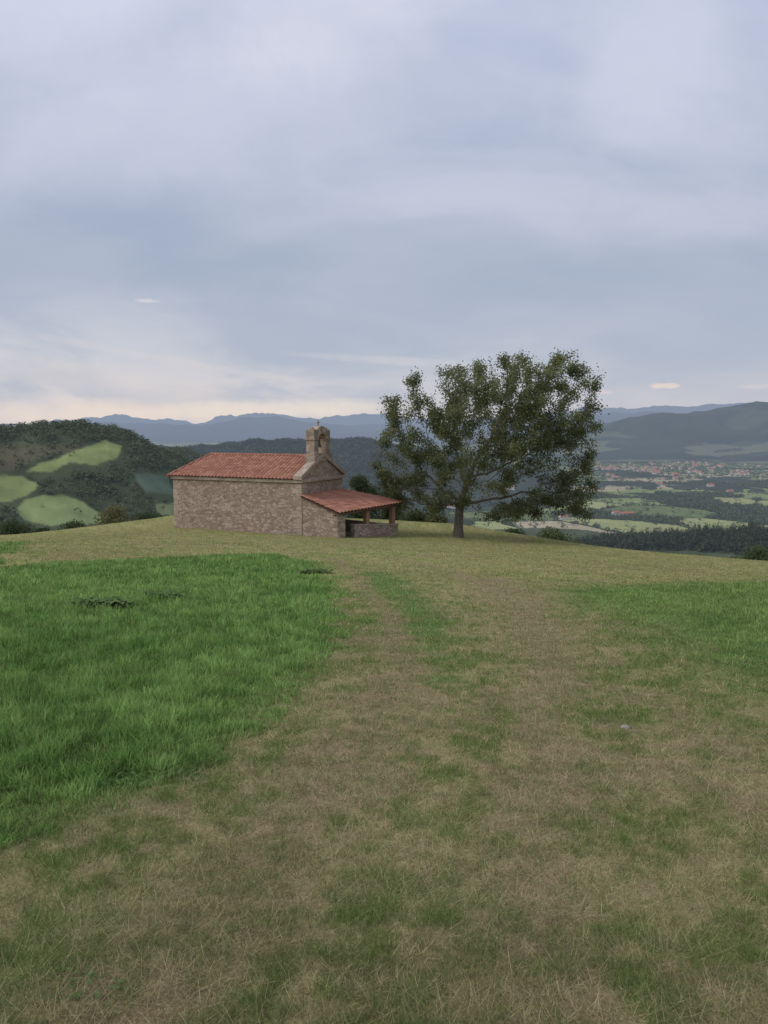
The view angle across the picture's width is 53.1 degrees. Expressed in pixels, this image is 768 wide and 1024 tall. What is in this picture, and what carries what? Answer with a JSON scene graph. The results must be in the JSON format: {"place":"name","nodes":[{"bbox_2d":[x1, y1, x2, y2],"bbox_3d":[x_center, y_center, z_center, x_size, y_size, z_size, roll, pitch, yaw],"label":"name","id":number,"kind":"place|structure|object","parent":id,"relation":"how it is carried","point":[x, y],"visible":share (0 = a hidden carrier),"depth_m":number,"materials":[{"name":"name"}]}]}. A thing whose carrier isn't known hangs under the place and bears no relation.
{"place":"outdoors","nodes":[
{"label":"outdoors","id":0,"kind":"place"},
{"bbox_2d":[0,401,767,1023],"bbox_3d":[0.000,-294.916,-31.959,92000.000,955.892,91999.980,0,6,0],"label":"ground","id":1,"kind":"structure","parent":0,"point":[718,433],"depth_m":5.67,"materials":[{"name":"green plant"}]},
{"bbox_2d":[0,517,39,534],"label":"bush","id":2,"kind":"object","parent":1,"relation":"on","point":[8,527],"visible":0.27,"depth_m":84.33,"materials":[{"name":"green plant"}]},
{"bbox_2d":[32,526,53,531],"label":"bush","id":3,"kind":"object","parent":1,"relation":"on","point":[43,529],"visible":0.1,"depth_m":88.37,"materials":[{"name":"green plant"}]},
{"bbox_2d":[58,519,86,529],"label":"bush","id":4,"kind":"object","parent":1,"relation":"on","point":[73,524],"visible":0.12,"depth_m":86.19,"materials":[{"name":"green plant"}]},
{"bbox_2d":[37,966,124,1000],"bbox_3d":[-1.029,1.618,2.640,0.277,0.037,0.191,0,6,0],"label":"weed","id":5,"kind":"object","parent":1,"relation":"on","point":[91,974],"visible":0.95,"depth_m":2.64,"materials":[{"name":"green plant"}]},
{"bbox_2d":[66,595,142,608],"bbox_3d":[-5.094,1.630,13.879,1.160,0.189,1.023,4,7,32],"label":"weed","id":6,"kind":"object","parent":1,"relation":"on","point":[108,600],"visible":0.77,"depth_m":13.78,"materials":[{"name":"green plant"}]},
{"bbox_2d":[91,503,132,525],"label":"bush","id":7,"kind":"object","parent":1,"relation":"on","point":[110,516],"visible":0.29,"depth_m":95.86,"materials":[{"name":"green plant"}]},
{"bbox_2d":[87,761,182,786],"bbox_3d":[-1.546,1.623,4.751,0.594,0.060,0.414,0,6,0],"label":"weed","id":8,"kind":"object","parent":1,"relation":"on","point":[134,773],"visible":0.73,"depth_m":4.73,"materials":[{"name":"green plant"}]},
{"bbox_2d":[130,511,172,520],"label":"bush","id":9,"kind":"object","parent":1,"relation":"on","point":[148,516],"visible":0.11,"depth_m":90.25,"materials":[{"name":"green plant"}]},
{"bbox_2d":[139,589,186,598],"bbox_3d":[-4.430,1.647,15.367,0.965,0.164,0.741,-1,6,-13],"label":"weed","id":10,"kind":"object","parent":1,"relation":"on","point":[178,594],"visible":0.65,"depth_m":15.30,"materials":[{"name":"green plant"}]},
{"bbox_2d":[0,418,352,533],"bbox_3d":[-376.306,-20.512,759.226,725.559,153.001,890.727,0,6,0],"label":"hillside wood","id":11,"kind":"object","parent":1,"relation":"on","point":[171,452],"visible":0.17,"depth_m":529.03,"materials":[{"name":"green plant"}]},
{"bbox_2d":[166,420,404,537],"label":"stone chapel","id":12,"kind":"structure","parent":1,"relation":"on","point":[306,494],"depth_m":65.16,"materials":[{"name":"stone"}]},
{"bbox_2d":[158,436,466,494],"bbox_3d":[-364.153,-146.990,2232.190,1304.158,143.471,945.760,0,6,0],"label":"ridge wood","id":13,"kind":"object","parent":1,"relation":"on","point":[299,450],"visible":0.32,"depth_m":2290.09,"materials":[{"name":"green plant"}]},
{"bbox_2d":[295,567,333,573],"bbox_3d":[-2.089,1.763,23.001,1.269,0.182,0.859,0,6,0],"label":"weed","id":14,"kind":"object","parent":1,"relation":"on","point":[313,570],"visible":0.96,"depth_m":22.91,"materials":[{"name":"green plant"}]},
{"bbox_2d":[346,474,382,518],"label":"round tree","id":15,"kind":"object","parent":1,"relation":"on","point":[357,482],"visible":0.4,"depth_m":95.31,"materials":[{"name":"green plant"}]},
{"bbox_2d":[0,518,767,1023],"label":"mown grass","id":16,"kind":"structure","parent":1,"relation":"on","point":[732,1012],"depth_m":3.58,"materials":[{"name":"plant"}]},
{"bbox_2d":[370,486,406,519],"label":"round tree","id":17,"kind":"object","parent":1,"relation":"on","point":[384,513],"visible":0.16,"depth_m":102.23,"materials":[{"name":"green plant"}]},
{"bbox_2d":[397,509,428,521],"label":"bush","id":18,"kind":"object","parent":1,"relation":"on","point":[409,517],"visible":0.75,"depth_m":83.56,"materials":[{"name":"green plant"}]},
{"bbox_2d":[424,513,448,522],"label":"bush","id":19,"kind":"object","parent":1,"relation":"on","point":[440,518],"visible":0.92,"depth_m":81.96,"materials":[{"name":"green plant"}]},
{"bbox_2d":[367,347,609,537],"bbox_3d":[8.912,-5.755,66.921,20.727,16.660,13.537,0,6,0],"label":"broadleaf tree","id":20,"kind":"object","parent":1,"relation":"on","point":[532,400],"visible":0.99,"depth_m":64.93,"materials":[{"name":"green plant"}]},
{"bbox_2d":[504,527,526,534],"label":"bush","id":21,"kind":"object","parent":1,"relation":"on","point":[511,530],"visible":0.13,"depth_m":82.65,"materials":[{"name":"green plant"}]},
{"bbox_2d":[536,526,580,542],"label":"bush","id":22,"kind":"object","parent":1,"relation":"on","point":[548,534],"visible":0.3,"depth_m":82.22,"materials":[{"name":"green plant"}]},
{"bbox_2d":[558,515,568,519],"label":"farmhouse","id":23,"kind":"object","parent":1,"relation":"on","point":[564,517],"visible":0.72,"depth_m":1525.73,"materials":[{"name":"white tile"}]},
{"bbox_2d":[376,459,767,532],"bbox_3d":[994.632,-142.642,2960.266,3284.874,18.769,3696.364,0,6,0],"label":"valley woods","id":24,"kind":"object","parent":1,"relation":"on","point":[748,509],"visible":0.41,"depth_m":1969.31,"materials":[{"name":"green plant"}]},
{"bbox_2d":[611,511,619,515],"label":"farmhouse","id":25,"kind":"object","parent":1,"relation":"on","point":[615,513],"visible":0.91,"depth_m":1592.58,"materials":[{"name":"white tile"}]},
{"bbox_2d":[619,511,633,515],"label":"farmhouse","id":26,"kind":"object","parent":1,"relation":"on","point":[627,513],"visible":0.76,"depth_m":1592.44,"materials":[{"name":"red tile"}]},
{"bbox_2d":[570,518,767,555],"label":"conifer wood","id":27,"kind":"object","parent":1,"relation":"on","point":[685,538],"visible":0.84,"depth_m":704.59,"materials":[{"name":"green plant"}]},
{"bbox_2d":[730,543,767,560],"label":"bush","id":28,"kind":"object","parent":1,"relation":"on","point":[757,553],"visible":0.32,"depth_m":76.40,"materials":[{"name":"green plant"}]},
{"bbox_2d":[0,540,767,850],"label":"long grass","id":29,"kind":"structure","parent":0,"point":[41,754],"depth_m":9.03,"materials":[{"name":"green plant"}]},
{"bbox_2d":[0,0,767,423],"label":"sky","id":30,"kind":"structure","parent":0,"point":[209,209],"materials":[{"name":"grey"}]}
]}

